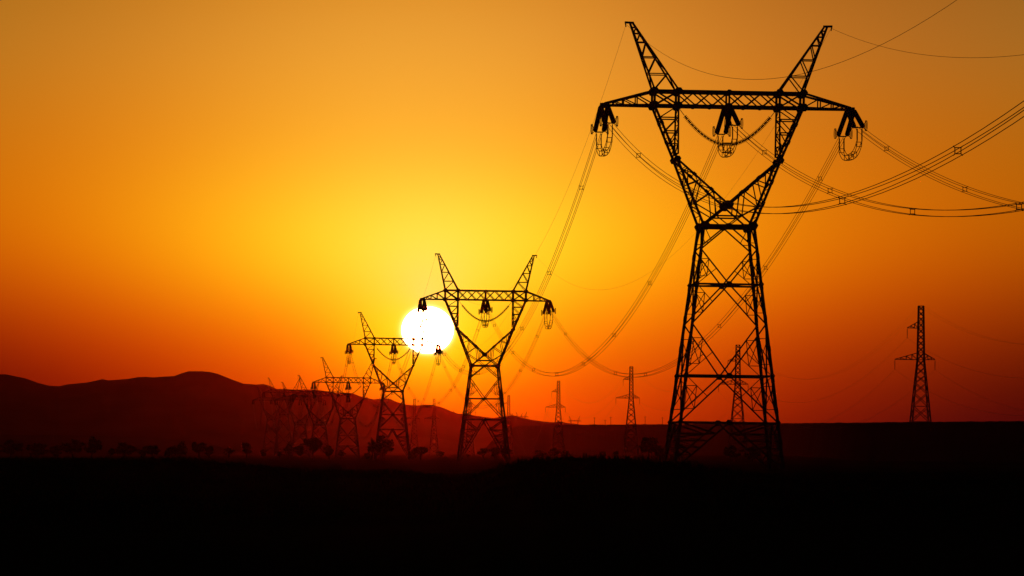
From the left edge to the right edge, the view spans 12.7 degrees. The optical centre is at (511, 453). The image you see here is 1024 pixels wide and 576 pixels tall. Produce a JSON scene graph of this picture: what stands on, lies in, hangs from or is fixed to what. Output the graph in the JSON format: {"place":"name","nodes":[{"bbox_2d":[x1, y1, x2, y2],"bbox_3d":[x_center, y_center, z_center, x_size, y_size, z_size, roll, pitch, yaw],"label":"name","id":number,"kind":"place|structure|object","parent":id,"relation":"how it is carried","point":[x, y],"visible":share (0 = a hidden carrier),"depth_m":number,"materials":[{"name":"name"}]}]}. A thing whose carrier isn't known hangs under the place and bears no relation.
{"place":"outdoors","nodes":[
{"label":"outdoors","id":0,"kind":"place"},
{"bbox_2d":[0,371,580,453],"bbox_3d":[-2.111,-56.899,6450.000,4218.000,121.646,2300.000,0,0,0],"label":"hills","id":1,"kind":"structure","parent":0,"point":[208,408],"depth_m":6065.92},
{"bbox_2d":[300,404,319,432],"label":"conductor bundle","id":2,"kind":"object","parent":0,"point":[303,417],"visible":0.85,"depth_m":2002.36,"materials":[{"name":"metal"}]},
{"bbox_2d":[0,452,1023,575],"bbox_3d":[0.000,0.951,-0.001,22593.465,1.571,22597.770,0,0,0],"label":"ground","id":3,"kind":"structure","parent":0,"point":[672,532],"depth_m":97.37,"materials":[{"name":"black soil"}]},
{"bbox_2d":[0,439,23,457],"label":"tree","id":4,"kind":"object","parent":3,"relation":"on","point":[11,448],"visible":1,"depth_m":1438.97,"materials":[{"name":"black plant"}]},
{"bbox_2d":[26,443,48,457],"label":"tree","id":5,"kind":"object","parent":3,"relation":"on","point":[37,447],"visible":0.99,"depth_m":1439.49,"materials":[{"name":"black plant"}]},
{"bbox_2d":[49,445,61,456],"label":"tree","id":6,"kind":"object","parent":3,"relation":"on","point":[54,451],"visible":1,"depth_m":1439.12,"materials":[{"name":"black plant"}]},
{"bbox_2d":[60,439,81,457],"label":"tree","id":7,"kind":"object","parent":3,"relation":"on","point":[71,448],"visible":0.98,"depth_m":1438.78,"materials":[{"name":"black plant"}]},
{"bbox_2d":[80,436,102,458],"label":"tree","id":8,"kind":"object","parent":3,"relation":"on","point":[94,447],"visible":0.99,"depth_m":1308.52,"materials":[{"name":"black plant"}]},
{"bbox_2d":[107,448,114,456],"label":"tree","id":9,"kind":"object","parent":3,"relation":"on","point":[111,452],"visible":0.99,"depth_m":1308.80,"materials":[{"name":"black plant"}]},
{"bbox_2d":[114,442,139,457],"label":"tree","id":10,"kind":"object","parent":3,"relation":"on","point":[122,449],"visible":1,"depth_m":1308.39,"materials":[{"name":"black plant"}]},
{"bbox_2d":[138,447,146,458],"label":"tree","id":11,"kind":"object","parent":3,"relation":"on","point":[142,452],"visible":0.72,"depth_m":1308.95,"materials":[{"name":"black plant"}]},
{"bbox_2d":[144,445,160,457],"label":"tree","id":12,"kind":"object","parent":3,"relation":"on","point":[153,450],"visible":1,"depth_m":1199.47,"materials":[{"name":"black plant"}]},
{"bbox_2d":[164,448,172,457],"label":"tree","id":13,"kind":"object","parent":3,"relation":"on","point":[168,452],"visible":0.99,"depth_m":1199.39,"materials":[{"name":"black plant"}]},
{"bbox_2d":[168,441,187,456],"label":"tree","id":14,"kind":"object","parent":3,"relation":"on","point":[178,449],"visible":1,"depth_m":1199.73,"materials":[{"name":"black plant"}]},
{"bbox_2d":[192,442,207,458],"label":"tree","id":15,"kind":"object","parent":3,"relation":"on","point":[198,447],"visible":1,"depth_m":1308.31,"materials":[{"name":"black plant"}]},
{"bbox_2d":[205,445,213,458],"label":"tree","id":16,"kind":"object","parent":3,"relation":"on","point":[208,450],"visible":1,"depth_m":1308.64,"materials":[{"name":"black plant"}]},
{"bbox_2d":[224,447,234,457],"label":"tree","id":17,"kind":"object","parent":3,"relation":"on","point":[228,449],"visible":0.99,"depth_m":1599.87,"materials":[{"name":"black plant"}]},
{"bbox_2d":[241,442,251,457],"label":"tree","id":18,"kind":"object","parent":3,"relation":"on","point":[246,446],"visible":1,"depth_m":1599.78,"materials":[{"name":"black plant"}]},
{"bbox_2d":[254,387,289,454],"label":"transmission pylon","id":19,"kind":"object","parent":3,"relation":"on","point":[270,419],"visible":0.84,"depth_m":2823.41,"materials":[{"name":"metal"}]},
{"bbox_2d":[263,378,300,455],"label":"transmission pylon","id":20,"kind":"object","parent":3,"relation":"on","point":[282,414],"visible":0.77,"depth_m":2468.14,"materials":[{"name":"metal"}]},
{"bbox_2d":[283,441,294,458],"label":"tree","id":21,"kind":"object","parent":3,"relation":"on","point":[289,449],"visible":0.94,"depth_m":1308.97,"materials":[{"name":"black plant"}]},
{"bbox_2d":[275,382,323,456],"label":"transmission pylon","id":22,"kind":"object","parent":3,"relation":"on","point":[291,413],"visible":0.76,"depth_m":2114.35,"materials":[{"name":"metal"}]},
{"bbox_2d":[292,443,306,458],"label":"tree","id":23,"kind":"object","parent":3,"relation":"on","point":[301,451],"visible":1,"depth_m":1199.36,"materials":[{"name":"black plant"}]},
{"bbox_2d":[303,437,322,459],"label":"tree","id":24,"kind":"object","parent":3,"relation":"on","point":[313,443],"visible":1,"depth_m":1107.27,"materials":[{"name":"black plant"}]},
{"bbox_2d":[291,375,346,456],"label":"transmission pylon","id":25,"kind":"object","parent":3,"relation":"on","point":[317,418],"visible":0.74,"depth_m":1806.68,"materials":[{"name":"metal"}]},
{"bbox_2d":[323,445,333,458],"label":"tree","id":26,"kind":"object","parent":3,"relation":"on","point":[328,449],"visible":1,"depth_m":1199.54,"materials":[{"name":"black plant"}]},
{"bbox_2d":[338,450,345,458],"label":"tree","id":27,"kind":"object","parent":3,"relation":"on","point":[341,453],"visible":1,"depth_m":1199.70,"materials":[{"name":"black plant"}]},
{"bbox_2d":[313,357,383,457],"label":"transmission pylon","id":28,"kind":"object","parent":3,"relation":"on","point":[346,418],"visible":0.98,"depth_m":1470.12,"materials":[{"name":"metal"}]},
{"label":"tension insulator","id":29,"kind":"object","parent":28,"relation":"attached to","visible":0},
{"bbox_2d":[292,393,313,437],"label":"conductor bundle","id":30,"kind":"object","parent":29,"relation":"attached to","point":[308,416],"visible":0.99,"depth_m":1557.52,"materials":[{"name":"metal"}]},
{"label":"tension insulator","id":31,"kind":"object","parent":28,"relation":"attached to","visible":0},
{"bbox_2d":[320,393,347,437],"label":"conductor bundle","id":32,"kind":"object","parent":31,"relation":"attached to","point":[324,420],"visible":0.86,"depth_m":1687.81,"materials":[{"name":"metal"}]},
{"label":"tension insulator","id":33,"kind":"object","parent":28,"relation":"attached to","visible":0},
{"bbox_2d":[348,395,380,437],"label":"conductor bundle","id":34,"kind":"object","parent":33,"relation":"attached to","point":[373,421],"visible":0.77,"depth_m":1556.19,"materials":[{"name":"metal"}]},
{"bbox_2d":[367,439,374,459],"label":"tree","id":35,"kind":"object","parent":3,"relation":"on","point":[371,447],"visible":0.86,"depth_m":1028.38,"materials":[{"name":"black plant"}]},
{"bbox_2d":[373,435,393,460],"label":"tree","id":36,"kind":"object","parent":3,"relation":"on","point":[384,445],"visible":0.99,"depth_m":959.47,"materials":[{"name":"black plant"}]},
{"bbox_2d":[347,312,439,459],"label":"transmission pylon","id":37,"kind":"object","parent":3,"relation":"on","point":[365,338],"visible":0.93,"depth_m":1137.25,"materials":[{"name":"metal"}]},
{"bbox_2d":[346,344,351,352],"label":"tension insulator","id":38,"kind":"object","parent":37,"relation":"attached to","point":[347,350],"visible":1,"depth_m":1133.83,"materials":[{"name":"metal"}]},
{"bbox_2d":[376,347,410,360],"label":"insulator swag","id":39,"kind":"object","parent":37,"relation":"hanging from","point":[390,358],"visible":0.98,"depth_m":1138.41,"materials":[{"name":"ceramic"}]},
{"bbox_2d":[391,345,397,353],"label":"tension insulator","id":40,"kind":"object","parent":37,"relation":"attached to","point":[392,351],"visible":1,"depth_m":1134.51,"materials":[{"name":"metal"}]},
{"bbox_2d":[436,346,442,354],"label":"tension insulator","id":41,"kind":"object","parent":37,"relation":"attached to","point":[437,352],"visible":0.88,"depth_m":1134.88,"materials":[{"name":"metal"}]},
{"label":"tension insulator","id":42,"kind":"object","parent":37,"relation":"attached to","visible":0},
{"bbox_2d":[313,356,348,426],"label":"conductor bundle","id":43,"kind":"object","parent":42,"relation":"attached to","point":[338,399],"visible":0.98,"depth_m":1236.76,"materials":[{"name":"metal"}]},
{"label":"tension insulator","id":44,"kind":"object","parent":37,"relation":"attached to","visible":0},
{"bbox_2d":[348,354,393,426],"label":"conductor bundle","id":45,"kind":"object","parent":44,"relation":"attached to","point":[380,401],"visible":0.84,"depth_m":1252.68,"materials":[{"name":"metal"}]},
{"bbox_2d":[408,450,417,459],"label":"tree","id":46,"kind":"object","parent":3,"relation":"on","point":[412,453],"visible":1,"depth_m":1107.44,"materials":[{"name":"black plant"}]},
{"bbox_2d":[408,399,419,454],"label":"lattice mast","id":47,"kind":"object","parent":3,"relation":"on","point":[416,441],"visible":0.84,"depth_m":3099.24,"materials":[{"name":"metal"}]},
{"bbox_2d":[413,447,427,459],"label":"tree","id":48,"kind":"object","parent":3,"relation":"on","point":[420,450],"visible":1,"depth_m":1106.98,"materials":[{"name":"black plant"}]},
{"bbox_2d":[424,399,438,454],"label":"lattice mast","id":49,"kind":"object","parent":3,"relation":"on","point":[431,441],"visible":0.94,"depth_m":3089.14,"materials":[{"name":"metal"}]},
{"bbox_2d":[436,451,444,457],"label":"tree","id":50,"kind":"object","parent":3,"relation":"on","point":[441,454],"visible":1,"depth_m":1599.75,"materials":[{"name":"black plant"}]},
{"bbox_2d":[461,399,474,455],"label":"lattice mast","id":51,"kind":"object","parent":3,"relation":"on","point":[469,432],"visible":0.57,"depth_m":3039.16,"materials":[{"name":"metal"}]},
{"bbox_2d":[477,448,490,458],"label":"tree","id":52,"kind":"object","parent":3,"relation":"on","point":[482,452],"visible":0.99,"depth_m":1308.09,"materials":[{"name":"black plant"}]},
{"bbox_2d":[420,253,550,461],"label":"transmission pylon","id":53,"kind":"object","parent":3,"relation":"on","point":[472,365],"visible":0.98,"depth_m":803.88,"materials":[{"name":"metal"}]},
{"bbox_2d":[416,303,424,313],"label":"tension insulator","id":54,"kind":"object","parent":53,"relation":"attached to","point":[417,309],"visible":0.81,"depth_m":808.04,"materials":[{"name":"metal"}]},
{"bbox_2d":[349,314,421,405],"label":"conductor bundle","id":55,"kind":"object","parent":54,"relation":"attached to","point":[401,370],"visible":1,"depth_m":883.94,"materials":[{"name":"metal"}]},
{"bbox_2d":[419,311,425,326],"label":"jumper loop","id":56,"kind":"object","parent":54,"relation":"hanging from","point":[422,320],"visible":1,"depth_m":800.83,"materials":[{"name":"metal"}]},
{"bbox_2d":[419,299,428,311],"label":"tension insulator","id":57,"kind":"object","parent":53,"relation":"attached to","point":[425,305],"visible":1,"depth_m":800.34,"materials":[{"name":"metal"}]},
{"bbox_2d":[478,303,488,314],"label":"tension insulator","id":58,"kind":"object","parent":53,"relation":"attached to","point":[479,310],"visible":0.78,"depth_m":809.24,"materials":[{"name":"ceramic"}]},
{"bbox_2d":[394,315,483,407],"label":"conductor bundle","id":59,"kind":"object","parent":58,"relation":"attached to","point":[455,379],"visible":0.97,"depth_m":910.79,"materials":[{"name":"metal"}]},
{"bbox_2d":[482,312,488,327],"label":"jumper loop","id":60,"kind":"object","parent":58,"relation":"hanging from","point":[486,321],"visible":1,"depth_m":803.19,"materials":[{"name":"metal"}]},
{"bbox_2d":[459,301,511,325],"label":"insulator swag","id":61,"kind":"object","parent":53,"relation":"hanging from","point":[481,320],"visible":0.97,"depth_m":804.93,"materials":[{"name":"ceramic"}]},
{"bbox_2d":[482,300,492,312],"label":"tension insulator","id":62,"kind":"object","parent":53,"relation":"attached to","point":[488,305],"visible":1,"depth_m":800.99,"materials":[{"name":"ceramic"}]},
{"bbox_2d":[541,303,550,315],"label":"tension insulator","id":63,"kind":"object","parent":53,"relation":"attached to","point":[544,311],"visible":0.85,"depth_m":809.39,"materials":[{"name":"ceramic"}]},
{"bbox_2d":[440,316,546,407],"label":"conductor bundle","id":64,"kind":"object","parent":63,"relation":"attached to","point":[514,377],"visible":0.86,"depth_m":887.84,"materials":[{"name":"metal"}]},
{"bbox_2d":[545,301,555,313],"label":"tension insulator","id":65,"kind":"object","parent":53,"relation":"attached to","point":[547,307],"visible":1,"depth_m":801.86,"materials":[{"name":"ceramic"}]},
{"bbox_2d":[544,313,552,328],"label":"jumper loop","id":66,"kind":"object","parent":65,"relation":"hanging from","point":[549,325],"visible":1,"depth_m":805.40,"materials":[{"name":"metal"}]},
{"bbox_2d":[489,447,499,458],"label":"tree","id":67,"kind":"object","parent":3,"relation":"on","point":[494,450],"visible":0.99,"depth_m":1308.46,"materials":[{"name":"black plant"}]},
{"bbox_2d":[501,446,511,457],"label":"tree","id":68,"kind":"object","parent":3,"relation":"on","point":[506,451],"visible":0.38,"depth_m":1308.95,"materials":[{"name":"black plant"}]},
{"bbox_2d":[500,395,513,455],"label":"lattice mast","id":69,"kind":"object","parent":3,"relation":"on","point":[507,415],"visible":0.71,"depth_m":2899.22,"materials":[{"name":"metal"}]},
{"bbox_2d":[548,448,560,457],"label":"tree","id":70,"kind":"object","parent":3,"relation":"on","point":[554,451],"visible":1,"depth_m":1598.82,"materials":[{"name":"black plant"}]},
{"bbox_2d":[547,381,564,453],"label":"lattice mast","id":71,"kind":"object","parent":3,"relation":"on","point":[561,428],"visible":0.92,"depth_m":2325.25,"materials":[{"name":"metal"}]},
{"bbox_2d":[616,366,638,456],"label":"lattice mast","id":72,"kind":"object","parent":3,"relation":"on","point":[627,419],"visible":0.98,"depth_m":1937.27,"materials":[{"name":"metal"}]},
{"bbox_2d":[639,437,658,458],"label":"tree","id":73,"kind":"object","parent":3,"relation":"on","point":[648,444],"visible":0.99,"depth_m":1028.04,"materials":[{"name":"black plant"}]},
{"bbox_2d":[654,445,664,458],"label":"tree","id":74,"kind":"object","parent":3,"relation":"on","point":[660,450],"visible":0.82,"depth_m":959.65,"materials":[{"name":"black plant"}]},
{"bbox_2d":[600,21,854,469],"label":"transmission pylon","id":75,"kind":"object","parent":3,"relation":"on","point":[653,105],"visible":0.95,"depth_m":449.00,"materials":[{"name":"metal"}]},
{"bbox_2d":[439,32,623,304],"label":"earth wire","id":76,"kind":"object","parent":75,"relation":"attached to","point":[567,189],"visible":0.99,"depth_m":521.18,"materials":[{"name":"metal"}]},
{"bbox_2d":[591,107,608,134],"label":"tension insulator","id":77,"kind":"object","parent":75,"relation":"attached to","point":[596,126],"visible":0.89,"depth_m":453.06,"materials":[{"name":"ceramic"}]},
{"bbox_2d":[423,133,600,374],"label":"conductor bundle","id":78,"kind":"object","parent":77,"relation":"hanging from","point":[543,279],"visible":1,"depth_m":526.28,"materials":[{"name":"metal"}]},
{"bbox_2d":[599,105,617,126],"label":"tension insulator","id":79,"kind":"object","parent":75,"relation":"attached to","point":[603,119],"visible":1,"depth_m":445.20,"materials":[{"name":"ceramic"}]},
{"bbox_2d":[596,124,612,156],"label":"jumper loop","id":80,"kind":"object","parent":79,"relation":"hanging from","point":[607,152],"visible":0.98,"depth_m":447.15,"materials":[{"name":"metal"}]},
{"bbox_2d":[608,101,1023,213],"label":"conductor bundle","id":81,"kind":"object","parent":79,"relation":"attached to","point":[640,153],"visible":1,"depth_m":283.77,"materials":[{"name":"metal"}]},
{"bbox_2d":[551,36,826,289],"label":"earth wire","id":82,"kind":"object","parent":75,"relation":"attached to","point":[717,207],"visible":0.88,"depth_m":536.11,"materials":[{"name":"metal"}]},
{"bbox_2d":[712,108,731,136],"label":"tension insulator","id":83,"kind":"object","parent":75,"relation":"attached to","point":[727,130],"visible":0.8,"depth_m":454.04,"materials":[{"name":"ceramic"}]},
{"bbox_2d":[486,135,722,375],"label":"conductor bundle","id":84,"kind":"object","parent":83,"relation":"hanging from","point":[639,294],"visible":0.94,"depth_m":539.57,"materials":[{"name":"metal"}]},
{"bbox_2d":[680,109,776,152],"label":"insulator swag","id":85,"kind":"object","parent":75,"relation":"hanging from","point":[724,144],"visible":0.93,"depth_m":449.96,"materials":[{"name":"ceramic"}]},
{"bbox_2d":[722,107,742,128],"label":"tension insulator","id":86,"kind":"object","parent":75,"relation":"attached to","point":[727,120],"visible":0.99,"depth_m":445.91,"materials":[{"name":"ceramic"}]},
{"bbox_2d":[718,126,737,157],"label":"jumper loop","id":87,"kind":"object","parent":86,"relation":"hanging from","point":[730,153],"visible":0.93,"depth_m":447.52,"materials":[{"name":"metal"}]},
{"bbox_2d":[733,124,1023,216],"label":"conductor bundle","id":88,"kind":"object","parent":86,"relation":"attached to","point":[1016,204],"visible":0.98,"depth_m":351.11,"materials":[{"name":"metal"}]},
{"bbox_2d":[626,1,954,79],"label":"earth wire","id":89,"kind":"object","parent":75,"relation":"attached to","point":[803,73],"visible":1,"depth_m":322.83,"materials":[{"name":"metal"}]},
{"bbox_2d":[834,110,853,138],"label":"tension insulator","id":90,"kind":"object","parent":75,"relation":"attached to","point":[838,132],"visible":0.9,"depth_m":454.65,"materials":[{"name":"ceramic"}]},
{"bbox_2d":[550,137,842,376],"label":"conductor bundle","id":91,"kind":"object","parent":90,"relation":"hanging from","point":[745,290],"visible":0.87,"depth_m":530.55,"materials":[{"name":"metal"}]},
{"bbox_2d":[839,129,862,160],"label":"jumper loop","id":92,"kind":"object","parent":90,"relation":"hanging from","point":[848,155],"visible":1,"depth_m":450.46,"materials":[{"name":"metal"}]},
{"bbox_2d":[845,109,867,130],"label":"tension insulator","id":93,"kind":"object","parent":75,"relation":"attached to","point":[856,116],"visible":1,"depth_m":447.00,"materials":[{"name":"ceramic"}]},
{"bbox_2d":[857,126,1023,208],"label":"conductor bundle","id":94,"kind":"object","parent":93,"relation":"attached to","point":[963,191],"visible":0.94,"depth_m":397.41,"materials":[{"name":"metal"}]},
{"bbox_2d":[831,28,1023,57],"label":"earth wire","id":95,"kind":"object","parent":75,"relation":"attached to","point":[930,55],"visible":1,"depth_m":388.04,"materials":[{"name":"metal"}]},
{"bbox_2d":[723,445,743,461],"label":"tree","id":96,"kind":"object","parent":3,"relation":"on","point":[731,450],"visible":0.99,"depth_m":846.48,"materials":[{"name":"black plant"}]},
{"bbox_2d":[722,345,747,457],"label":"lattice mast","id":97,"kind":"object","parent":3,"relation":"on","point":[740,394],"visible":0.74,"depth_m":1549.28,"materials":[{"name":"metal"}]},
{"bbox_2d":[895,306,934,421],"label":"lattice mast","id":98,"kind":"object","parent":3,"relation":"on","point":[917,359],"visible":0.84,"depth_m":1139.38,"materials":[{"name":"metal"}]},
{"bbox_2d":[0,421,1023,460],"bbox_3d":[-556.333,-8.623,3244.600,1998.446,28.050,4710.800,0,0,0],"label":"plateau","id":99,"kind":"structure","parent":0,"point":[946,441],"depth_m":2507.55,"materials":[{"name":"black soil"}]},
{"bbox_2d":[0,0,1023,424],"label":"sky","id":100,"kind":"structure","parent":0,"point":[221,187],"materials":[{"name":"orange"}]},
{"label":"tension insulator","id":101,"kind":"object","parent":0,"visible":0},
{"bbox_2d":[384,356,437,427],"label":"conductor bundle","id":102,"kind":"object","parent":101,"relation":"attached to","point":[422,400],"visible":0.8,"depth_m":1224.38,"materials":[{"name":"metal"}]}
]}

